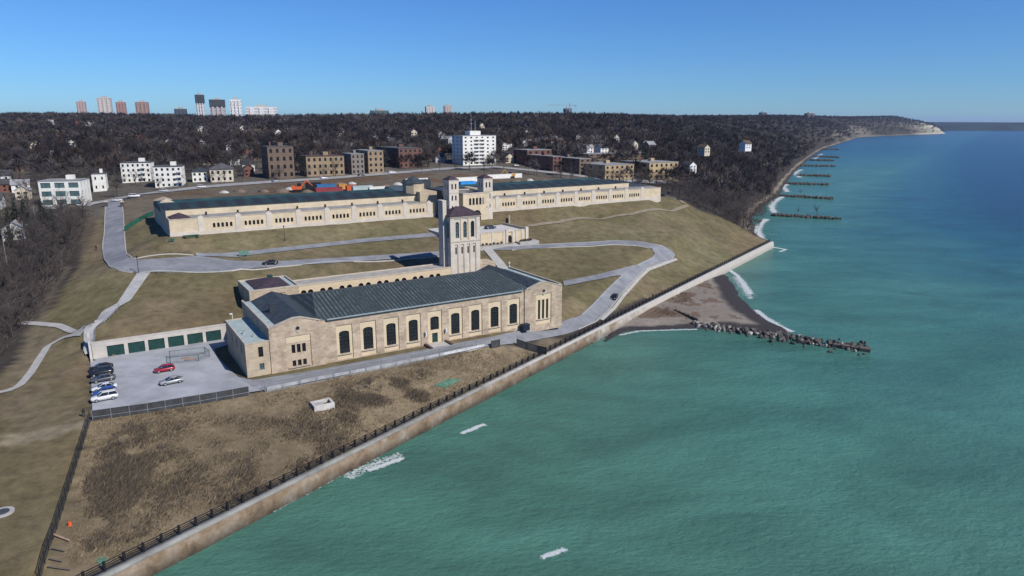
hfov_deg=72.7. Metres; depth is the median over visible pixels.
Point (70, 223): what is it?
bare tree
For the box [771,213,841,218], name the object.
rock groyne
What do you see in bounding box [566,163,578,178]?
bare tree
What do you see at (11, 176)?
bare tree
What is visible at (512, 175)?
excavator
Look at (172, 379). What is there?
parked car
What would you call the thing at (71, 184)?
window
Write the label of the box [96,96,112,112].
apartment building
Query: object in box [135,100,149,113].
apartment building
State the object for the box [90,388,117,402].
parked car
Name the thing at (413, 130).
house
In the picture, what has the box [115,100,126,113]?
apartment building
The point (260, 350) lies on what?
window
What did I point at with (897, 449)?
lake
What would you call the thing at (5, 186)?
house
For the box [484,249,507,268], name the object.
stair path
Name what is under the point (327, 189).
shipping container
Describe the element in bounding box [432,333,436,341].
door
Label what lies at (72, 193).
window
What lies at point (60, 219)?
bare tree
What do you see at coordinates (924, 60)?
sky
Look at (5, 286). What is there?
bare tree
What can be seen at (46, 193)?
window
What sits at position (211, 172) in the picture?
bare tree
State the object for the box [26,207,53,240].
bare tree
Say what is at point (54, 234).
bare tree
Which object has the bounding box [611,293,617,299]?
parked car
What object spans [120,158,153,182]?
apartment building
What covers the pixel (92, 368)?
parked car
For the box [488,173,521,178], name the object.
site hoarding
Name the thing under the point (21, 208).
conifer tree
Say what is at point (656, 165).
apartment building
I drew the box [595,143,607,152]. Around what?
house
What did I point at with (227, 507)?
railing
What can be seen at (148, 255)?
kerb
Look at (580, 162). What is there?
apartment building
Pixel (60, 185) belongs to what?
window
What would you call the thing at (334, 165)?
bare tree
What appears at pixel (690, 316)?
timber piling
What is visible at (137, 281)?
stair path
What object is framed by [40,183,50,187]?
window
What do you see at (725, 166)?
wood
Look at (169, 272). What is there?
guard rail
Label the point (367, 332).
window
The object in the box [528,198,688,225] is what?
dirt trail
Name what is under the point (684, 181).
bare tree
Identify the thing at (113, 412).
screened fence
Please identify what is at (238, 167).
bare tree
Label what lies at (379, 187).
shipping container
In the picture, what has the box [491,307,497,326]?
window
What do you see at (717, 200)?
bare tree
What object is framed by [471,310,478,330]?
window
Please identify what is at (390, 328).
window
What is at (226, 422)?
dry grass
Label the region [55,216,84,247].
bare tree
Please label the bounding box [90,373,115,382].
parked car
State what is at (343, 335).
window
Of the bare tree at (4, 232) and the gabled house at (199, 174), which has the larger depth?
the gabled house at (199, 174)
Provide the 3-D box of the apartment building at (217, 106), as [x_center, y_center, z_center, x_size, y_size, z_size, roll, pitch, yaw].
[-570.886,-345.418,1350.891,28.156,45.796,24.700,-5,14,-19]
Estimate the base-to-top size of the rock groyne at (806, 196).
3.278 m
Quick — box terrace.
[428,215,538,250]
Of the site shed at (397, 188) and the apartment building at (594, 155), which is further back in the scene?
the apartment building at (594, 155)
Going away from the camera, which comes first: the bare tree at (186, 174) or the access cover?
the access cover
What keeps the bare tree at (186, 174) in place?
on the ground at (42, 420)
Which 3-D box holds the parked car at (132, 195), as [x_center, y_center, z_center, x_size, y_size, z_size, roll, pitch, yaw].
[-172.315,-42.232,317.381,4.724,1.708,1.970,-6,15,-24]
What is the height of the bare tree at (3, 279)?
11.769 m
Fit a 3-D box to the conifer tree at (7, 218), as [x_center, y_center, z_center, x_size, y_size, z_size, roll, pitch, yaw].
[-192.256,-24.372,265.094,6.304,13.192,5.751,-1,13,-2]
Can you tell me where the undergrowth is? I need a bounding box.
[0,188,779,354]
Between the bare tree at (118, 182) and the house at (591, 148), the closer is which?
the bare tree at (118, 182)
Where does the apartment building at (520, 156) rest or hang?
on the ground at (42, 420)
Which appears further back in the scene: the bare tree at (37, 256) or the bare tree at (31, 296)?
the bare tree at (37, 256)
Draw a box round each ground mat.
[97,556,107,565]
[435,378,460,388]
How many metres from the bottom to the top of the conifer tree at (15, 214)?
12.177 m
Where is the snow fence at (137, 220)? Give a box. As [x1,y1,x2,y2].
[124,211,153,229]
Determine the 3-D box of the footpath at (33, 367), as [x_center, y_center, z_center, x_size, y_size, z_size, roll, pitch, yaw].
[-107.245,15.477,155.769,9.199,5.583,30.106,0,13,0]
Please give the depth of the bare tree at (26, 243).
229.44 m
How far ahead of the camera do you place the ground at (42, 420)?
191.93 m
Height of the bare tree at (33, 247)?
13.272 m
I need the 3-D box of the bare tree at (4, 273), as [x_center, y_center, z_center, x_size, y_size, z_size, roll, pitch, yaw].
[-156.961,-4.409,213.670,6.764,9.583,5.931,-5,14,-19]
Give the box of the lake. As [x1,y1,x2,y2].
[153,131,1023,575]
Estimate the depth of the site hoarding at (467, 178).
386.18 m
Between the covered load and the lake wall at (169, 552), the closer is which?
the lake wall at (169, 552)
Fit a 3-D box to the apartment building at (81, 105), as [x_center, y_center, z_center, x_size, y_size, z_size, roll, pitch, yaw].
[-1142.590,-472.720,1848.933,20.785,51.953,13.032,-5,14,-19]
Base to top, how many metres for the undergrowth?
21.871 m
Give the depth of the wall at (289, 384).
153.12 m
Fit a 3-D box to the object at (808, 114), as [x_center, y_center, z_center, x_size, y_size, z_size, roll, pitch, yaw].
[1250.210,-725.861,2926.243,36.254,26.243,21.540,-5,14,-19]
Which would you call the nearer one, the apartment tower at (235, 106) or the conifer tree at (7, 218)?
the conifer tree at (7, 218)
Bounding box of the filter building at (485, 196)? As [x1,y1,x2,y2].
[153,174,660,236]
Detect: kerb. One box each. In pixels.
[102,207,132,272]
[122,207,192,258]
[137,256,438,272]
[513,244,654,307]
[519,240,674,330]
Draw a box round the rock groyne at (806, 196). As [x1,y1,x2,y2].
[771,193,833,198]
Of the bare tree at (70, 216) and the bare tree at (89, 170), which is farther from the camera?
the bare tree at (89, 170)
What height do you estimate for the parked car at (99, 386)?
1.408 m
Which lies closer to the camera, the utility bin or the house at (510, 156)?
the utility bin
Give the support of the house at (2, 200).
on the ground at (42, 420)
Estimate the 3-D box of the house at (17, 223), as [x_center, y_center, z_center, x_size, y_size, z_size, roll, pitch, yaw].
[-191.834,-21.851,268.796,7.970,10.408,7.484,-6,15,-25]
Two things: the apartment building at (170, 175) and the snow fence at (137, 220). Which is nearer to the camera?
the snow fence at (137, 220)
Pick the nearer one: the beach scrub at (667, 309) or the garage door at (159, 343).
the garage door at (159, 343)
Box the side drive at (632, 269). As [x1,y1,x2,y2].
[563,264,640,285]
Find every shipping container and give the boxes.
[314,186,342,191]
[315,184,334,187]
[351,185,372,189]
[369,186,384,188]
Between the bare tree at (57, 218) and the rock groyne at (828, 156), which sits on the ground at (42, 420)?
the bare tree at (57, 218)
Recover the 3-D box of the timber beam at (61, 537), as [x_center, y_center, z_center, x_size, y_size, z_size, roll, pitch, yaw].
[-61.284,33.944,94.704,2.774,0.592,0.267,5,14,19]
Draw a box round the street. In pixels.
[49,166,665,208]
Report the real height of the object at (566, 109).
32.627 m
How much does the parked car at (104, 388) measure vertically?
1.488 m
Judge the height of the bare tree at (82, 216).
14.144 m
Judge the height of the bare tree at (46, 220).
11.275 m
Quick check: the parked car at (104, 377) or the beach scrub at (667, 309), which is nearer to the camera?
the parked car at (104, 377)
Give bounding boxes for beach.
[603,274,787,341]
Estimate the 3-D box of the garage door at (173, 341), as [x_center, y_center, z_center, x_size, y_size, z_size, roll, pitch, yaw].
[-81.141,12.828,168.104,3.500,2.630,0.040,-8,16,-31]
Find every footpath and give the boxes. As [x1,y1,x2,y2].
[0,328,84,392]
[18,321,84,332]
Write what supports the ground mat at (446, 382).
on the dry grass at (226, 422)
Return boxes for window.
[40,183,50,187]
[41,191,51,196]
[43,200,52,204]
[54,183,64,187]
[55,191,65,196]
[68,182,78,187]
[70,191,79,195]
[258,347,262,356]
[339,331,349,353]
[363,327,372,348]
[386,323,395,344]
[408,320,417,341]
[430,316,437,329]
[451,313,458,333]
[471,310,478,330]
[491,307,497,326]
[509,304,515,323]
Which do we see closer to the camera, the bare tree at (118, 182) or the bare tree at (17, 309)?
the bare tree at (17, 309)
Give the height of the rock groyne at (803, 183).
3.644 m
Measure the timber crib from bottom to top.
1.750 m
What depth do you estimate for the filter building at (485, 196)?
264.58 m
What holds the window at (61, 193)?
in the apartment building at (73, 185)
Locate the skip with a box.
[345,185,356,190]
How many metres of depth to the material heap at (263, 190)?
332.03 m
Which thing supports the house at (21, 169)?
on the ground at (42, 420)
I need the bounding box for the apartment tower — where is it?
[451,131,495,165]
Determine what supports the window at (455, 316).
in the pumping station
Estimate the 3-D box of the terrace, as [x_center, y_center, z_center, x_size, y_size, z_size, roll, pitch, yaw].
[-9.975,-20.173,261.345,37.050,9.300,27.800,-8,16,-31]
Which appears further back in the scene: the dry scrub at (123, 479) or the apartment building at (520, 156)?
the apartment building at (520, 156)
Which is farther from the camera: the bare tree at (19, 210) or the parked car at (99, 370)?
the bare tree at (19, 210)
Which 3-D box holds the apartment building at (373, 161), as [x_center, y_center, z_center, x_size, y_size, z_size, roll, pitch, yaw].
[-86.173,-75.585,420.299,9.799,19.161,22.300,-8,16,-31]
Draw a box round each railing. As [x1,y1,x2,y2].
[76,239,769,575]
[93,306,118,341]
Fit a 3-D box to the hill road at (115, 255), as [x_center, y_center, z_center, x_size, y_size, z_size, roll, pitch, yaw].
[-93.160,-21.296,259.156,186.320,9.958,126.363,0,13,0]
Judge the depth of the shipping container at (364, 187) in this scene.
336.70 m
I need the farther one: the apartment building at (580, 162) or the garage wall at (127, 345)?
the apartment building at (580, 162)
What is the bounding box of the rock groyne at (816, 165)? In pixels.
[800,164,834,166]
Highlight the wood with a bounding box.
[0,111,945,204]
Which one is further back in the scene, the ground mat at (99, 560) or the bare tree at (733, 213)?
the bare tree at (733, 213)
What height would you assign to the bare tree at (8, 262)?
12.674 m
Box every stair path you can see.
[83,271,150,354]
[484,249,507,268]
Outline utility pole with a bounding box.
[0,232,6,262]
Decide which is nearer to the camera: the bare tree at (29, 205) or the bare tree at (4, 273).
the bare tree at (4, 273)
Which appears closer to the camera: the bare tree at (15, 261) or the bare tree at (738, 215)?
the bare tree at (15, 261)
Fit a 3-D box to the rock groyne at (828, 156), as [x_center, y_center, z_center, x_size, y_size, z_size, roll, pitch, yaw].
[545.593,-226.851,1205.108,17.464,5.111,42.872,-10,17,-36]
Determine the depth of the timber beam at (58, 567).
89.55 m
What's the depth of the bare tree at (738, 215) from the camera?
356.98 m
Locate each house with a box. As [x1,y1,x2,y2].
[0,170,11,179]
[0,179,11,191]
[0,192,5,209]
[1,217,23,240]
[8,159,24,171]
[9,177,29,192]
[14,182,31,199]
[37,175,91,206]
[91,169,108,191]
[191,167,208,181]
[209,163,233,181]
[238,144,248,153]
[240,157,254,171]
[242,162,254,176]
[409,128,416,136]
[431,151,444,162]
[444,136,451,143]
[500,151,513,162]
[583,143,593,152]
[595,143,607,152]
[632,139,638,148]
[643,140,655,147]
[681,159,696,171]
[697,143,710,155]
[739,139,751,150]
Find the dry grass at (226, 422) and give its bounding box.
[65,349,542,565]
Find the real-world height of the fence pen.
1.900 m
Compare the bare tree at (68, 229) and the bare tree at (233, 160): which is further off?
the bare tree at (233, 160)
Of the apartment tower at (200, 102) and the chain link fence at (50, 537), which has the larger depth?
the apartment tower at (200, 102)
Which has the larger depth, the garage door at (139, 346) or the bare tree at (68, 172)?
the bare tree at (68, 172)
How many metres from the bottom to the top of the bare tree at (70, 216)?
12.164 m
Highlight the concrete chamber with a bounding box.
[310,398,334,411]
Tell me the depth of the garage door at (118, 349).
161.57 m
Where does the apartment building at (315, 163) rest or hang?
on the ground at (42, 420)
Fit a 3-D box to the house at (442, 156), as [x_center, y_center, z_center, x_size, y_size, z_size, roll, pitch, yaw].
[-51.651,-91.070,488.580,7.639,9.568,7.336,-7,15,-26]
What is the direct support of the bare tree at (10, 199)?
on the ground at (42, 420)
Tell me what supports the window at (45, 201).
in the apartment building at (73, 185)
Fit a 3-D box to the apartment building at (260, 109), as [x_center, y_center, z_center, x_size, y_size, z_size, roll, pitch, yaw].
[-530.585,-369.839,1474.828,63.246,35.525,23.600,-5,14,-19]
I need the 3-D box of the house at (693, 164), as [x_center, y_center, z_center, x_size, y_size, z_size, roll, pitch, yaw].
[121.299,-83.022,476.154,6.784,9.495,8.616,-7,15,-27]
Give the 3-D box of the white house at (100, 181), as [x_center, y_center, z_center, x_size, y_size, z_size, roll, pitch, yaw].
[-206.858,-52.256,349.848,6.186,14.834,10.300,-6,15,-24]
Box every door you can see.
[106,344,124,355]
[128,341,145,352]
[148,338,164,349]
[168,335,183,346]
[187,332,202,343]
[206,330,220,341]
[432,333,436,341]
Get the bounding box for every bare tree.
[0,222,17,247]
[0,226,18,256]
[0,233,29,268]
[0,244,16,280]
[0,251,36,291]
[0,262,10,282]
[0,264,12,299]
[0,264,19,299]
[0,304,29,337]
[1,247,28,275]
[1,296,30,327]
[2,193,20,207]
[2,220,16,248]
[5,166,21,177]
[7,182,30,211]
[7,195,34,210]
[8,216,37,245]
[9,173,26,185]
[11,197,36,213]
[15,206,35,229]
[16,230,41,259]
[17,232,31,257]
[22,216,45,253]
[22,220,43,251]
[23,235,51,273]
[24,276,47,308]
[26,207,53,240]
[27,172,43,195]
[27,232,56,271]
[29,216,55,245]
[30,168,50,180]
[31,253,59,281]
[34,222,67,254]
[40,194,59,217]
[42,208,58,224]
[43,190,71,212]
[44,231,60,258]
[45,205,68,230]
[46,247,70,276]
[49,187,69,214]
[49,210,75,236]
[49,211,65,231]
[52,206,78,226]
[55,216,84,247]
[57,211,83,243]
[60,167,80,176]
[60,197,78,216]
[61,214,80,238]
[69,164,90,177]
[70,197,89,211]
[70,197,90,226]
[82,163,97,178]
[104,169,126,196]
[178,165,192,186]
[202,165,219,183]
[226,152,242,172]
[232,159,245,177]
[234,163,248,180]
[330,157,341,175]
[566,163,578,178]
[592,166,605,178]
[611,167,626,180]
[634,168,646,183]
[645,168,656,185]
[675,172,691,194]
[709,197,719,213]
[711,193,726,213]
[725,203,739,223]
[734,207,746,219]
[738,207,748,227]
[738,210,751,228]
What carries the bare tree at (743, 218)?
on the ground at (42, 420)
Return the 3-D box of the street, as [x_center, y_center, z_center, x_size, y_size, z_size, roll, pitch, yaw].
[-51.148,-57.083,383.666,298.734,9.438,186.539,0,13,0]
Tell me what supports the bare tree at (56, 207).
on the ground at (42, 420)
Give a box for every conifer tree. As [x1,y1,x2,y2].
[2,208,13,240]
[10,199,18,220]
[18,199,29,224]
[36,198,49,228]
[49,207,58,231]
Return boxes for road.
[103,201,511,271]
[196,233,437,256]
[512,240,674,331]
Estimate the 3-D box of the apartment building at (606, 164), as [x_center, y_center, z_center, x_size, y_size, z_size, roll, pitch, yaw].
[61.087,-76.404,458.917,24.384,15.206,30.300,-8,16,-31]
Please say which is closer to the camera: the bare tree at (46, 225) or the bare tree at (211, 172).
the bare tree at (46, 225)
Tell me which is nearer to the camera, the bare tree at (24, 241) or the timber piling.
the timber piling
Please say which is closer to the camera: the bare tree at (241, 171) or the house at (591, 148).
the bare tree at (241, 171)
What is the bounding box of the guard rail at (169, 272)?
[103,251,230,274]
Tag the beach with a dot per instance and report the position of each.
(719, 300)
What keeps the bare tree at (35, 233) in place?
on the ground at (42, 420)
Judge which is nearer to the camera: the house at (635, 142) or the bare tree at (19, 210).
the bare tree at (19, 210)
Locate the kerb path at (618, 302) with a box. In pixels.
[601,258,677,319]
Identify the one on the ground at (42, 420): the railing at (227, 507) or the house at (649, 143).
the house at (649, 143)
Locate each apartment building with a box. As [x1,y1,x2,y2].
[96,96,112,112]
[115,100,126,113]
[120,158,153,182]
[135,100,149,113]
[153,161,185,187]
[261,142,294,178]
[299,151,344,176]
[342,150,364,173]
[354,146,383,173]
[375,144,421,167]
[513,146,551,164]
[528,152,561,171]
[562,154,590,173]
[578,150,643,161]
[584,160,633,178]
[621,158,677,180]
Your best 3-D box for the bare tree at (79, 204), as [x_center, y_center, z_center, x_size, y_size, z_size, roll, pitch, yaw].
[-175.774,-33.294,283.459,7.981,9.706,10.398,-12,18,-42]
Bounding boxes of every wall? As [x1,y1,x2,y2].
[86,331,92,361]
[91,323,226,358]
[93,241,773,575]
[266,344,484,390]
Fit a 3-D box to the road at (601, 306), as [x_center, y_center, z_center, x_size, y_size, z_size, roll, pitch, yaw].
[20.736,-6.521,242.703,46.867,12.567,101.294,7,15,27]
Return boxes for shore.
[927,122,1023,130]
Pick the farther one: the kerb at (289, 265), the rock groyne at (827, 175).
the rock groyne at (827, 175)
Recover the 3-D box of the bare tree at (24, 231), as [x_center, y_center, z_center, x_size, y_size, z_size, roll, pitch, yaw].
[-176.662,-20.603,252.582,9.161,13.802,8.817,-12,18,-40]
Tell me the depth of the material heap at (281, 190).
332.97 m
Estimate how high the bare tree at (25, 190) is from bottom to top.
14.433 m
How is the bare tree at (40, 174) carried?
on the ground at (42, 420)
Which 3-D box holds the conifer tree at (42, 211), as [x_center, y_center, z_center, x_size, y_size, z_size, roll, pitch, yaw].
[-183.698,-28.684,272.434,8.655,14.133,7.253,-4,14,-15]
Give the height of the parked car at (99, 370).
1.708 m
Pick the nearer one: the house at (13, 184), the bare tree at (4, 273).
the bare tree at (4, 273)
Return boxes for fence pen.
[169,347,209,362]
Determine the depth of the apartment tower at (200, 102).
1307.11 m
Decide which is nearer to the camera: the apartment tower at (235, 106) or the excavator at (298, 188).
the excavator at (298, 188)
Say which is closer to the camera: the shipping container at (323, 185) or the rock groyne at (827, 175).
the shipping container at (323, 185)
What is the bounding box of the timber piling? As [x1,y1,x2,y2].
[674,309,698,320]
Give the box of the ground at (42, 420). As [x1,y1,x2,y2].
[0,118,945,575]
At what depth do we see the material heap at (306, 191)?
333.73 m
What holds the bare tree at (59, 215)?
on the ground at (42, 420)
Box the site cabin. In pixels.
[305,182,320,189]
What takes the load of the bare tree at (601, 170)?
on the ground at (42, 420)
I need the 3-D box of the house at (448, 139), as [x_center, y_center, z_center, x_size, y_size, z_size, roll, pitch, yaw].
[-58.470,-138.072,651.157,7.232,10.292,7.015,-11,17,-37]
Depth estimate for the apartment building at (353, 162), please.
405.75 m
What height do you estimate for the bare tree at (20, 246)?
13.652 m
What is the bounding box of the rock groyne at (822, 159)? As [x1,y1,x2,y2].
[810,159,834,160]
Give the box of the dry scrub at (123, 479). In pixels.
[77,368,432,551]
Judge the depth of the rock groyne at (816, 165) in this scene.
959.83 m
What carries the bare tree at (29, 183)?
on the ground at (42, 420)
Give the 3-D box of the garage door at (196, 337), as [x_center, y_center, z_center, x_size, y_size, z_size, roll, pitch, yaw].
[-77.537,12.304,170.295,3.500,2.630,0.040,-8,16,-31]
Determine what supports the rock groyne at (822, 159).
in the lake
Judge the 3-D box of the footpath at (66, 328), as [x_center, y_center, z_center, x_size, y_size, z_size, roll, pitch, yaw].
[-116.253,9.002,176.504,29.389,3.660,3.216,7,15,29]
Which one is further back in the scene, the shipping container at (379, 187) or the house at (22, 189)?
the shipping container at (379, 187)
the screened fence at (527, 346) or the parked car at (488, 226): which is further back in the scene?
the parked car at (488, 226)
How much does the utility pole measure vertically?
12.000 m
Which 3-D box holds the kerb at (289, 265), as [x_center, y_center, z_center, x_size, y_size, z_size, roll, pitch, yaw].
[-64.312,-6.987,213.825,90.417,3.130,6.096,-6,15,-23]
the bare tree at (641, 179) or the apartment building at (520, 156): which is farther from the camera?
the apartment building at (520, 156)
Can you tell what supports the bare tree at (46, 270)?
on the ground at (42, 420)
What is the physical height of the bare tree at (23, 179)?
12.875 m
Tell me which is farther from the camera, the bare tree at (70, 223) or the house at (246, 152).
the house at (246, 152)
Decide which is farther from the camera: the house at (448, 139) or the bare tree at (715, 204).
the house at (448, 139)
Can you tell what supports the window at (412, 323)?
in the pumping station
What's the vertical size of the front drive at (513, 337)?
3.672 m
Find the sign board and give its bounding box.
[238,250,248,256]
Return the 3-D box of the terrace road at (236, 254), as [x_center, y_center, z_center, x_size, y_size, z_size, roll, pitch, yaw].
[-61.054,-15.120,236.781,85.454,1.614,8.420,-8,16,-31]
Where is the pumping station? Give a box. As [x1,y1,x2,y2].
[225,200,561,377]
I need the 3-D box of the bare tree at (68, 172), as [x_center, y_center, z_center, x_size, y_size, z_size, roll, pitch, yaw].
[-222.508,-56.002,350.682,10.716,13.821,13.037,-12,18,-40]
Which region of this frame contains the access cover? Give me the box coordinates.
[0,506,14,517]
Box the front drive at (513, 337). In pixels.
[240,317,578,390]
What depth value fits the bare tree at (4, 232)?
242.86 m
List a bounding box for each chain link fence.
[38,412,90,575]
[264,340,476,392]
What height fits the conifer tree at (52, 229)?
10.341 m
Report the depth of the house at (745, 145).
592.85 m
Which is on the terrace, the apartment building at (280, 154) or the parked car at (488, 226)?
the parked car at (488, 226)
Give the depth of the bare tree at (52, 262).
214.35 m
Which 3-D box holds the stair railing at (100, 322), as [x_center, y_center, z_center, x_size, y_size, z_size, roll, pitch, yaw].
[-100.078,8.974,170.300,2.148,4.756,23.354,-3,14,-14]
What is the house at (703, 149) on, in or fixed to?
on the ground at (42, 420)
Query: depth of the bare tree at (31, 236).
238.40 m
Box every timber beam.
[47,566,69,569]
[54,534,69,540]
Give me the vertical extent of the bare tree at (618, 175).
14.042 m
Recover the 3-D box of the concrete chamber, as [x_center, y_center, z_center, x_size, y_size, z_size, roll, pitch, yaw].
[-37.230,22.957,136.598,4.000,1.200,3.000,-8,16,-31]
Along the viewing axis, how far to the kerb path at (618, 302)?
234.96 m
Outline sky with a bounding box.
[0,0,1023,121]
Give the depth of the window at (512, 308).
181.83 m
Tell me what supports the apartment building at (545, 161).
on the ground at (42, 420)
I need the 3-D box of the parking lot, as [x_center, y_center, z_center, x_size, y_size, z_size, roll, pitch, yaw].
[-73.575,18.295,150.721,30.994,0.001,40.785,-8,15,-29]
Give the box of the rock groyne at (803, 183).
[785,182,828,184]
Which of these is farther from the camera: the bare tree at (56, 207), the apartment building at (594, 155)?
the apartment building at (594, 155)
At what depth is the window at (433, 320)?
169.94 m
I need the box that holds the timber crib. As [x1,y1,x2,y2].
[829,342,870,352]
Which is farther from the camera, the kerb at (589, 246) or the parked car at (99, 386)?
the kerb at (589, 246)
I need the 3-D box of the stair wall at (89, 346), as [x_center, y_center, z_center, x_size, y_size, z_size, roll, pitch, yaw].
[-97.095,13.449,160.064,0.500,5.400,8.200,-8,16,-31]
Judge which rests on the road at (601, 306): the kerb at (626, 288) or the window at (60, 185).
the kerb at (626, 288)
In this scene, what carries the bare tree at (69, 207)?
on the ground at (42, 420)
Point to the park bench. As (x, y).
(194, 235)
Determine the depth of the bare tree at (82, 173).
356.22 m
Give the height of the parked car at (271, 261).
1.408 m
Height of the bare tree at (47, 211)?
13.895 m
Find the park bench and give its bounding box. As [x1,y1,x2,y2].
[182,234,198,237]
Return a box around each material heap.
[233,189,245,192]
[258,189,268,192]
[274,188,288,192]
[301,189,312,192]
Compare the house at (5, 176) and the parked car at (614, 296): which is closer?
the parked car at (614, 296)
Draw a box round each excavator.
[291,180,313,191]
[501,170,514,177]
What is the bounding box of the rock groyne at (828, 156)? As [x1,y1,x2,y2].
[814,155,839,157]
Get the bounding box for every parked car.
[88,365,113,376]
[89,362,113,370]
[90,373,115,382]
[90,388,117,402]
[91,381,116,391]
[93,385,116,394]
[128,193,139,197]
[154,363,174,373]
[159,375,183,385]
[262,259,277,264]
[484,225,495,228]
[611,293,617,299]
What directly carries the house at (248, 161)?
on the ground at (42, 420)
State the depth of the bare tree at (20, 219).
263.07 m
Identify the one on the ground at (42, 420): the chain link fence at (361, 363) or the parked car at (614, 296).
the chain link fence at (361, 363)
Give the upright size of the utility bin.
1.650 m
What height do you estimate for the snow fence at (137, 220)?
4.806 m
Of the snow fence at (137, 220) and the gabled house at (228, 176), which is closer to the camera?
the snow fence at (137, 220)
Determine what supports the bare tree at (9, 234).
on the ground at (42, 420)
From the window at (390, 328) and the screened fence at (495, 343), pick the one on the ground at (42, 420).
the screened fence at (495, 343)
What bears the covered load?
on the ground at (42, 420)
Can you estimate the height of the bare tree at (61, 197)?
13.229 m
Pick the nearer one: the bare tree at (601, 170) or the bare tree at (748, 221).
the bare tree at (748, 221)
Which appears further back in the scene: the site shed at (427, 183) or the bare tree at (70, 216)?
the site shed at (427, 183)
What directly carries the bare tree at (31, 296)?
on the ground at (42, 420)
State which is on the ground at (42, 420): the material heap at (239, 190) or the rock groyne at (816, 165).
the material heap at (239, 190)
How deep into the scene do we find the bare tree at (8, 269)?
207.66 m
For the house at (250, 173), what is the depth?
387.18 m
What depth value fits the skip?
342.22 m
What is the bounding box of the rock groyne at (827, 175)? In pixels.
[796,174,830,176]
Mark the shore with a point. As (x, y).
(982, 126)
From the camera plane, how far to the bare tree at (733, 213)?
347.00 m
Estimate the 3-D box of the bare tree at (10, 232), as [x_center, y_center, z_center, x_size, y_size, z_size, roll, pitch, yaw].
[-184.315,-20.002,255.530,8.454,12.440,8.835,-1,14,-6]
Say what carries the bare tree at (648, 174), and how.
on the ground at (42, 420)
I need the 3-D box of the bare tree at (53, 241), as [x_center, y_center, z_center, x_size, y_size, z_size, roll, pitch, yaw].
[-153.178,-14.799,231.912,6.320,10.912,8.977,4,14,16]
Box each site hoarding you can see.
[456,177,476,181]
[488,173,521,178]
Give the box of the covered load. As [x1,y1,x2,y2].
[459,181,475,184]
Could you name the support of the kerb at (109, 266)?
on the hill road at (115, 255)
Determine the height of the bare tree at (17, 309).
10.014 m
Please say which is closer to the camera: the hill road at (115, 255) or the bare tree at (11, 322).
the bare tree at (11, 322)
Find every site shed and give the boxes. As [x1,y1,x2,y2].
[385,185,402,190]
[402,179,430,188]
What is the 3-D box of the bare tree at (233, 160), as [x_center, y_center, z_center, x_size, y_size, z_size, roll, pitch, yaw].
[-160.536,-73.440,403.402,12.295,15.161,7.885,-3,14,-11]
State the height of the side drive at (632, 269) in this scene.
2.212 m
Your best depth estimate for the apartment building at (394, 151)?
449.80 m
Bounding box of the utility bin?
[520,323,529,330]
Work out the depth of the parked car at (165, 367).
150.83 m
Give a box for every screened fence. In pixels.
[91,386,248,420]
[491,339,499,348]
[517,339,546,354]
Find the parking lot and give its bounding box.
[90,339,264,409]

